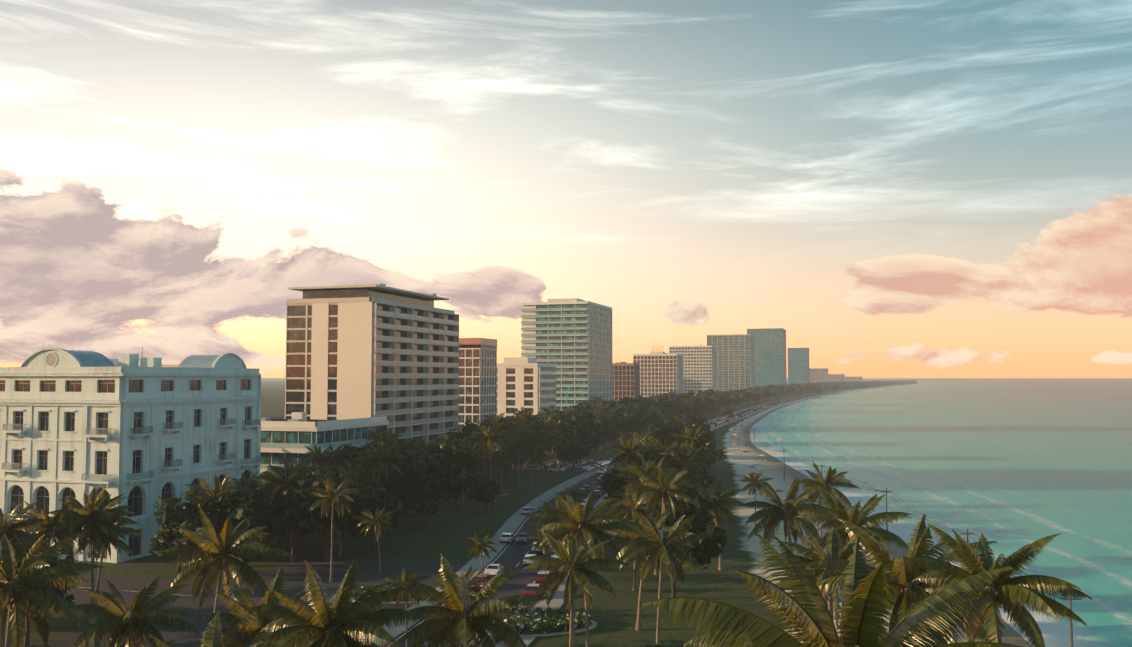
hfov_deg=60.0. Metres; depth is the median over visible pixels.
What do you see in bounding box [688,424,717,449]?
palm
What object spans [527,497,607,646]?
palm
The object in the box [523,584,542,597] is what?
car
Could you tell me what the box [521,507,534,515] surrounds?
car
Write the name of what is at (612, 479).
tree
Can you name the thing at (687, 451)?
palm
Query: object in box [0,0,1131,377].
sky
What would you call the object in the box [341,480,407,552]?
tree
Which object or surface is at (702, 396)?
tree
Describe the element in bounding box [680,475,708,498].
tree
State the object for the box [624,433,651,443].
palm
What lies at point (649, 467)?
palm
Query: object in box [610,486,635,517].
palm
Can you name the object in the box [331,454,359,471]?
tree
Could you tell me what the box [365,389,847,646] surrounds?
road
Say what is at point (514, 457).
tree
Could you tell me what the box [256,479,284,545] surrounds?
tree
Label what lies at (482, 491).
tree
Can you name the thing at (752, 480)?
palm
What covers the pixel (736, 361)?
tower
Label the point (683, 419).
palm
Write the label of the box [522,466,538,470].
car
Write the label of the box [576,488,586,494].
car
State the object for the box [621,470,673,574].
palm
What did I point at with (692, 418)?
palm
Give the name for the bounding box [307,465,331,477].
palm
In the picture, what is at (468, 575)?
palm
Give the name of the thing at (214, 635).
palm
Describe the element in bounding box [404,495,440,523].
tree
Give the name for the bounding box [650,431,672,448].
tree
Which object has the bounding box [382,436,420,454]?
palm
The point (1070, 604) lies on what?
beach utility poles
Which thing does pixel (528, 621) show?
flower bed
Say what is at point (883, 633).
palm
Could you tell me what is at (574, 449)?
tree
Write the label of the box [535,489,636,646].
palm
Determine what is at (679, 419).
palm
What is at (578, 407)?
tree
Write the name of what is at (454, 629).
palm
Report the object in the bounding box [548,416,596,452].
tree
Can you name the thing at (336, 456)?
palm
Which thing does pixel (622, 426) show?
tree
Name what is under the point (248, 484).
hotel palm
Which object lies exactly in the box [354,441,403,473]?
tree
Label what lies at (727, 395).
tree
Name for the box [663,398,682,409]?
tree
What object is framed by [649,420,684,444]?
palm
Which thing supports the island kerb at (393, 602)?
on the apron road at (129, 588)
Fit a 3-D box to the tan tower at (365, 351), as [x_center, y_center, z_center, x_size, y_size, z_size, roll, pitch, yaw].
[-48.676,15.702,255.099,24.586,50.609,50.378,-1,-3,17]
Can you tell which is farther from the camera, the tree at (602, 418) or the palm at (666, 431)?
the tree at (602, 418)
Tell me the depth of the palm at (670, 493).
113.33 m
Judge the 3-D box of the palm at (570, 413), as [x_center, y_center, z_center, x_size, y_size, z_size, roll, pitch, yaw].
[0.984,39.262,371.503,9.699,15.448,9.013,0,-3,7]
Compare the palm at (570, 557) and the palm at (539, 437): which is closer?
the palm at (570, 557)
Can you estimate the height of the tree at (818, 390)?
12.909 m
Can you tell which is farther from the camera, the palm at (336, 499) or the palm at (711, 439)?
the palm at (711, 439)
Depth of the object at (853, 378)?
3352.79 m
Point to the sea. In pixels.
(1010, 466)
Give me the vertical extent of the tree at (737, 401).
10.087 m
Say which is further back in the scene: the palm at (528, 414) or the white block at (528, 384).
the white block at (528, 384)
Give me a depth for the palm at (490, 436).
208.60 m
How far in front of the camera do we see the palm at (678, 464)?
171.23 m
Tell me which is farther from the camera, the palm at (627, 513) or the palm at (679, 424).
the palm at (679, 424)
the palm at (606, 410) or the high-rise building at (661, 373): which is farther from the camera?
the high-rise building at (661, 373)
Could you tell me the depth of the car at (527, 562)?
136.99 m
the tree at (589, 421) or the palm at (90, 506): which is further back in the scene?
the tree at (589, 421)
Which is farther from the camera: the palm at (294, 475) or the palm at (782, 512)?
the palm at (294, 475)
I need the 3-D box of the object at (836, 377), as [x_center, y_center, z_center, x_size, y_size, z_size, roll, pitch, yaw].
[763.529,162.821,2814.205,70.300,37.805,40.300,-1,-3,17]
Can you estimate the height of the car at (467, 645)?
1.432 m
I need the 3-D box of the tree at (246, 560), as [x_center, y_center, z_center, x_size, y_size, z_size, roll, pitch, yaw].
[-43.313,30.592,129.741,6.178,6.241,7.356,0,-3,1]
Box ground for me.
[0,378,1031,646]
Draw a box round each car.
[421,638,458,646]
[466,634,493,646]
[471,574,490,588]
[484,564,503,576]
[499,533,514,543]
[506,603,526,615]
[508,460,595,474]
[516,533,529,543]
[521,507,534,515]
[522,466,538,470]
[523,554,536,565]
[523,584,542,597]
[531,542,543,553]
[535,571,551,583]
[547,467,564,471]
[548,460,558,464]
[558,464,571,468]
[566,462,577,467]
[574,467,589,472]
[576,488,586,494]
[581,458,593,462]
[582,485,591,491]
[589,464,600,468]
[591,462,604,466]
[593,490,601,497]
[597,468,605,474]
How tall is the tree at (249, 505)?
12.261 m
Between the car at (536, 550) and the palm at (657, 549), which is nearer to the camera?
the palm at (657, 549)
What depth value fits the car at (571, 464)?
288.49 m
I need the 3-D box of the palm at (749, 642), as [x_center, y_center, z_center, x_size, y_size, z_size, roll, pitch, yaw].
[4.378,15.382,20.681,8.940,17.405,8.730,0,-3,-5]
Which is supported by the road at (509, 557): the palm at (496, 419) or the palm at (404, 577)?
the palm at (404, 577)
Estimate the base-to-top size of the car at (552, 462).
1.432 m
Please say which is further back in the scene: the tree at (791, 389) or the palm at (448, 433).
the tree at (791, 389)
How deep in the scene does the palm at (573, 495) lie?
171.74 m
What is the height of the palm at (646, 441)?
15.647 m
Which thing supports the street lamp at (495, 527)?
on the road at (509, 557)
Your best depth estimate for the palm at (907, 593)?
54.72 m
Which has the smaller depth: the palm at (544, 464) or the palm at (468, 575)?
the palm at (468, 575)
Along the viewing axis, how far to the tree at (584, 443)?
289.81 m
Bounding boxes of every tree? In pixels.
[0,534,80,646]
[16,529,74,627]
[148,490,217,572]
[202,480,268,539]
[218,533,261,578]
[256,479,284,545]
[257,474,326,551]
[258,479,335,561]
[282,466,364,559]
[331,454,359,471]
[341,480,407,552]
[346,471,383,537]
[351,509,395,547]
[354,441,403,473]
[370,442,438,526]
[383,444,471,529]
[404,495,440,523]
[418,433,480,508]
[467,478,500,512]
[504,448,525,477]
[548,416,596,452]
[556,439,591,468]
[561,437,589,463]
[565,414,605,457]
[567,404,587,413]
[567,432,599,465]
[584,413,608,450]
[598,469,633,491]
[604,481,621,498]
[607,405,634,433]
[609,480,628,520]
[610,482,630,525]
[611,525,621,539]
[616,406,642,434]
[618,489,727,597]
[622,414,646,438]
[627,402,649,421]
[642,408,666,431]
[646,644,662,646]
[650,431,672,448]
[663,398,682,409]
[671,409,684,420]
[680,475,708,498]
[689,418,715,447]
[695,395,713,416]
[697,462,714,486]
[715,392,729,409]
[732,397,740,405]
[739,391,751,402]
[751,394,758,404]
[760,390,768,401]
[786,386,795,396]
[814,387,822,394]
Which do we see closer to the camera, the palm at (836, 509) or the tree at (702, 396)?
the palm at (836, 509)
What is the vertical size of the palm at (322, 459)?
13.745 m
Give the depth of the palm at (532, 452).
237.78 m
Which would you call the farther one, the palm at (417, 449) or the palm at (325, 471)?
the palm at (417, 449)
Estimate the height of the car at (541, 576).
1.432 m
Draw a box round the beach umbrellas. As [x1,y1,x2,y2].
[729,414,841,619]
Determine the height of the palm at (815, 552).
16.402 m
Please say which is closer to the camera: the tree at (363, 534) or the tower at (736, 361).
the tree at (363, 534)
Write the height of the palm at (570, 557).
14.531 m
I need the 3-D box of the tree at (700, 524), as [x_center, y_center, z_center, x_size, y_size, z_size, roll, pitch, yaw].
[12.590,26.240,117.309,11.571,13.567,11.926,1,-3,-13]
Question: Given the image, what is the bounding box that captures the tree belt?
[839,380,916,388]
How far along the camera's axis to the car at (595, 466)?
283.56 m
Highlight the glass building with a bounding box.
[260,412,388,487]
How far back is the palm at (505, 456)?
230.24 m
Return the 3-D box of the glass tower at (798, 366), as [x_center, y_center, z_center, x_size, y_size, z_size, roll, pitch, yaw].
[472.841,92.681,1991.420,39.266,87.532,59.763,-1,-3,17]
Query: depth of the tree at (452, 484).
169.54 m
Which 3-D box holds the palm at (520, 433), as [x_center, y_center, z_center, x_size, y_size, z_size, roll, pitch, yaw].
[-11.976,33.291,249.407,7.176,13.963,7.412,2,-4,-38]
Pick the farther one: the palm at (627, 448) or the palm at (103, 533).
the palm at (627, 448)
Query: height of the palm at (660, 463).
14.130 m
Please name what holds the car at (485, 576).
on the road at (509, 557)
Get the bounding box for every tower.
[285,285,458,444]
[459,338,496,430]
[521,298,612,411]
[669,346,716,392]
[707,334,754,390]
[747,328,786,386]
[788,347,809,384]
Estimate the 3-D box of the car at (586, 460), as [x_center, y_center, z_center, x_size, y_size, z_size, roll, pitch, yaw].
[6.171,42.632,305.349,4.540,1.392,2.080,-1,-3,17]
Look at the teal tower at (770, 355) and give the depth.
1600.77 m
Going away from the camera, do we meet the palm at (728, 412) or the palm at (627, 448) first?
the palm at (627, 448)
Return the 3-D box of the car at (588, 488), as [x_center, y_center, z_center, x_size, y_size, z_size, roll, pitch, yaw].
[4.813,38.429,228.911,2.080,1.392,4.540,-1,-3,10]
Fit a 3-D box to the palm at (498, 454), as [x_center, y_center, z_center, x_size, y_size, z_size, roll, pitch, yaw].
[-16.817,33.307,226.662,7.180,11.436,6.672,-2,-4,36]
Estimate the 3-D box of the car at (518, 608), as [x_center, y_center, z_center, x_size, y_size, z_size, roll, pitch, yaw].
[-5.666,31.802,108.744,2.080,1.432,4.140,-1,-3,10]
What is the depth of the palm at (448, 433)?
269.02 m
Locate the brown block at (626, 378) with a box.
[612,362,639,400]
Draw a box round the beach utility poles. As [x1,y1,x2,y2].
[740,413,1081,646]
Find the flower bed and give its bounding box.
[470,607,591,633]
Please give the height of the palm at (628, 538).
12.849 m
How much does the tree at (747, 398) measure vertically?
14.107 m
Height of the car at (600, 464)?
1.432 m
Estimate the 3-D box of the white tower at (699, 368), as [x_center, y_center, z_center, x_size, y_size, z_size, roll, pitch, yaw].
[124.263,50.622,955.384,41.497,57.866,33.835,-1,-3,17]
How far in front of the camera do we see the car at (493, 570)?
130.62 m
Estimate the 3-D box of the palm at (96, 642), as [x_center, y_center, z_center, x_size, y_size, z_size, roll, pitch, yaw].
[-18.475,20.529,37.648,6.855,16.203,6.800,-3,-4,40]
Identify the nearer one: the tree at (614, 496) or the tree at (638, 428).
the tree at (614, 496)
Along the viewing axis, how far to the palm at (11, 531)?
92.00 m
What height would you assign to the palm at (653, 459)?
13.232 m
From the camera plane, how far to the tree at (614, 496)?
151.91 m
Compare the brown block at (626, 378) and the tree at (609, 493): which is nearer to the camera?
the tree at (609, 493)
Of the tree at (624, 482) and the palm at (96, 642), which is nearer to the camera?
the palm at (96, 642)
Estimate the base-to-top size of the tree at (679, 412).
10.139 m
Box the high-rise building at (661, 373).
[633,346,682,397]
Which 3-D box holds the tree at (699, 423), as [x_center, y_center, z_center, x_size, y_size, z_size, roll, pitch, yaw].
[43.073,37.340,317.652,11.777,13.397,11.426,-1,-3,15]
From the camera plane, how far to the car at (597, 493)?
216.26 m
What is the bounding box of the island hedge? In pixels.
[348,584,435,601]
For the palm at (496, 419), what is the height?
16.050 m
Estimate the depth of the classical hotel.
146.68 m
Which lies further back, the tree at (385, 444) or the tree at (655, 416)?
the tree at (655, 416)
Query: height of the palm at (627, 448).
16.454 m
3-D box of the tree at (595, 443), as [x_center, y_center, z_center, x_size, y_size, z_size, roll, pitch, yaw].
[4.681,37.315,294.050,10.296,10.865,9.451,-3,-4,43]
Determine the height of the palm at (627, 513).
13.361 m
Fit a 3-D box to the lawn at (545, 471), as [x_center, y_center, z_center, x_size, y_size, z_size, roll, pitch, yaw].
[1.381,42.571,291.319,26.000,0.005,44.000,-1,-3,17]
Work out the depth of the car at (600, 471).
268.04 m
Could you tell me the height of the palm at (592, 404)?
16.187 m
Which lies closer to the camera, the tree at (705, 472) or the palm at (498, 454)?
the tree at (705, 472)
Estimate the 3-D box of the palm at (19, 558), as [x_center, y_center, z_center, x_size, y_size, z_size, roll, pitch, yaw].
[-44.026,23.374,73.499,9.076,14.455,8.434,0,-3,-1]
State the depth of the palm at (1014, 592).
41.39 m
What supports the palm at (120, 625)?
on the apron road at (129, 588)
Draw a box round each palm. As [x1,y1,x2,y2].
[0,501,46,646]
[0,531,104,646]
[0,536,26,624]
[10,501,95,628]
[46,485,134,623]
[50,491,138,622]
[67,576,201,646]
[75,518,143,607]
[88,631,174,646]
[140,611,303,646]
[158,506,293,624]
[183,472,247,539]
[196,564,322,646]
[225,471,264,501]
[243,556,428,646]
[249,461,313,559]
[263,455,313,482]
[300,445,337,469]
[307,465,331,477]
[308,479,362,582]
[319,468,363,542]
[324,442,350,467]
[333,458,364,476]
[339,486,371,555]
[349,467,383,487]
[351,441,407,539]
[351,459,391,482]
[351,507,396,572]
[362,428,402,503]
[378,568,432,646]
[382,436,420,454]
[391,554,550,646]
[399,439,430,459]
[430,566,488,617]
[444,424,456,434]
[464,533,496,586]
[466,424,509,502]
[475,451,502,479]
[478,416,517,465]
[479,412,507,424]
[484,444,508,478]
[487,447,514,490]
[487,493,502,525]
[500,433,530,485]
[502,418,525,434]
[507,427,529,480]
[513,410,541,466]
[518,440,549,486]
[522,531,629,646]
[523,427,553,484]
[527,431,549,472]
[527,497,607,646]
[527,525,552,570]
[535,457,548,469]
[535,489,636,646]
[539,412,556,422]
[543,418,559,455]
[545,429,568,474]
[556,486,587,507]
[560,406,580,420]
[587,401,600,409]
[589,409,606,417]
[594,405,611,416]
[604,483,661,590]
[604,505,685,630]
[607,437,655,481]
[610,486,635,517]
[614,458,671,496]
[618,411,638,434]
[618,436,659,456]
[618,440,664,466]
[619,457,667,478]
[619,512,712,644]
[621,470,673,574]
[622,456,682,486]
[623,429,659,444]
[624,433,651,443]
[624,463,701,607]
[638,437,675,464]
[642,534,1021,646]
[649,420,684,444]
[656,442,684,462]
[659,451,710,489]
[667,415,692,424]
[667,422,693,444]
[668,417,692,425]
[668,425,713,451]
[668,440,711,471]
[669,451,704,476]
[687,413,706,425]
[688,424,708,436]
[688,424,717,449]
[688,440,715,475]
[694,480,748,569]
[710,446,728,479]
[722,408,734,426]
[728,633,754,646]
[737,472,772,535]
[739,478,825,569]
[766,526,903,629]
[787,616,887,646]
[794,484,911,641]
[798,462,859,538]
[804,514,1000,646]
[900,524,1091,646]
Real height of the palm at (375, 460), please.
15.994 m
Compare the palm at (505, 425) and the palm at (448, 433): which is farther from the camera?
the palm at (448, 433)
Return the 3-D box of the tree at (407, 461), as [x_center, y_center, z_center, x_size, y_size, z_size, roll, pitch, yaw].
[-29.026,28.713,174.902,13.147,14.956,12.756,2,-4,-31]
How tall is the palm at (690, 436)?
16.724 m
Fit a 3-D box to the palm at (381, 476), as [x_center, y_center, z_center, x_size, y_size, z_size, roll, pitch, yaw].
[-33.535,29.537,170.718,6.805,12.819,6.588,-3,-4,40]
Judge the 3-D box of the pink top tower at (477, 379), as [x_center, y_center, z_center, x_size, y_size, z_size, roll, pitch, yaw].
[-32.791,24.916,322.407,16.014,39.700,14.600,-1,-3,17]
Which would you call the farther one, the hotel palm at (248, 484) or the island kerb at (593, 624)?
the hotel palm at (248, 484)
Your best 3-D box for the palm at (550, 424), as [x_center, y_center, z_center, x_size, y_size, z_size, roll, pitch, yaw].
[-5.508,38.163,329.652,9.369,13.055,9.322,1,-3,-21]
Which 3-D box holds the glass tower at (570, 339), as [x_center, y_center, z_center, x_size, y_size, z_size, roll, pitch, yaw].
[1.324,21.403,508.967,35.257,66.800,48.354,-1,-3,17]
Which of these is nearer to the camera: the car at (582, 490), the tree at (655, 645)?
the tree at (655, 645)
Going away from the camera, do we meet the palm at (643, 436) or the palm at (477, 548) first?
the palm at (477, 548)
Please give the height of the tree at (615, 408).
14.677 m
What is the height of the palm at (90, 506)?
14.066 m
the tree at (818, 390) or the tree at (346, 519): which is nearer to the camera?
the tree at (346, 519)
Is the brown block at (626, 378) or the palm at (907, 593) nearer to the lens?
the palm at (907, 593)
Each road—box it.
[28,554,601,646]
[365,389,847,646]
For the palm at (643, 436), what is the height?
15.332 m
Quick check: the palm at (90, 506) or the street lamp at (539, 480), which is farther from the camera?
the street lamp at (539, 480)
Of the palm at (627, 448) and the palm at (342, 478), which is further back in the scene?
the palm at (627, 448)
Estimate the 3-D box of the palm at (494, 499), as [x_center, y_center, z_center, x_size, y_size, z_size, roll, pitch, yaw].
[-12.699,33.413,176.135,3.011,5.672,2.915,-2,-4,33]
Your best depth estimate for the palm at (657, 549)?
87.48 m
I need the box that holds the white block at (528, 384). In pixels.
[497,357,555,420]
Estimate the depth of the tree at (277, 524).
138.88 m
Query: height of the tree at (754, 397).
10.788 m
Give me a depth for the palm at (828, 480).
142.38 m
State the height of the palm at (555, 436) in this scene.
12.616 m
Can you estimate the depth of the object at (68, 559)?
105.54 m
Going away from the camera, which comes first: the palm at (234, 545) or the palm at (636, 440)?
the palm at (234, 545)
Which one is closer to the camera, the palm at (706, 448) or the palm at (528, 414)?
the palm at (706, 448)
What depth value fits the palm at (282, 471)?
166.27 m
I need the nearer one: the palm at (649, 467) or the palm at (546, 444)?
the palm at (649, 467)
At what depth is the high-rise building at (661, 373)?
748.70 m
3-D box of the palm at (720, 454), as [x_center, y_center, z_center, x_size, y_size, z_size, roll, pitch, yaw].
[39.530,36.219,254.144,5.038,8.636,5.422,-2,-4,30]
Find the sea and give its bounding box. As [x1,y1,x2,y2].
[750,378,1131,646]
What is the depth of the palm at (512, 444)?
239.50 m
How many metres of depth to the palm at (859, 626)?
23.91 m
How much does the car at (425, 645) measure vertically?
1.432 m
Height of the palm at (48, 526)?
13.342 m
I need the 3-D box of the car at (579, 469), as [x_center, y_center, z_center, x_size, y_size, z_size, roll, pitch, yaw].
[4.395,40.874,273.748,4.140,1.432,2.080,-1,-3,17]
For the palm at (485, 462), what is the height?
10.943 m
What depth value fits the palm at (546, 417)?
342.69 m
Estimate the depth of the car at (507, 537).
156.76 m
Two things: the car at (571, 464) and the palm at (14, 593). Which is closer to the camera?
the palm at (14, 593)
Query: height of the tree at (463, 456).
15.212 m
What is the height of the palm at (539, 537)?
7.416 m
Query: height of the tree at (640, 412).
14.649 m
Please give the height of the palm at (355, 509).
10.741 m
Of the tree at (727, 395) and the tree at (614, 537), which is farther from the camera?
the tree at (727, 395)
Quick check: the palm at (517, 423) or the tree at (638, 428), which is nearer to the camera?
the palm at (517, 423)
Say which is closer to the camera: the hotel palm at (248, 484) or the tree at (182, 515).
the tree at (182, 515)
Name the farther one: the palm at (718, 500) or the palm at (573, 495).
the palm at (573, 495)
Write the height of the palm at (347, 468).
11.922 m
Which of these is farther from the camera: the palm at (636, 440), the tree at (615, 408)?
the tree at (615, 408)
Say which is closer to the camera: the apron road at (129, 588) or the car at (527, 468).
the apron road at (129, 588)
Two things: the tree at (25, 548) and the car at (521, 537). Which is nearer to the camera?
the tree at (25, 548)
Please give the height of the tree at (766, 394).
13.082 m
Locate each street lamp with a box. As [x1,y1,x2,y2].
[495,494,507,549]
[539,462,547,501]
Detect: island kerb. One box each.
[350,594,425,603]
[475,618,596,636]
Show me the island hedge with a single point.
(363, 589)
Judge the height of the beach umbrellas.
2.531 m
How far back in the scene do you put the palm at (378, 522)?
133.69 m
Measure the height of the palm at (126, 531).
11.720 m
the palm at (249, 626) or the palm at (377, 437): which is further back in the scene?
the palm at (377, 437)
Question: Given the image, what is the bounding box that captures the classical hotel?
[0,347,262,562]

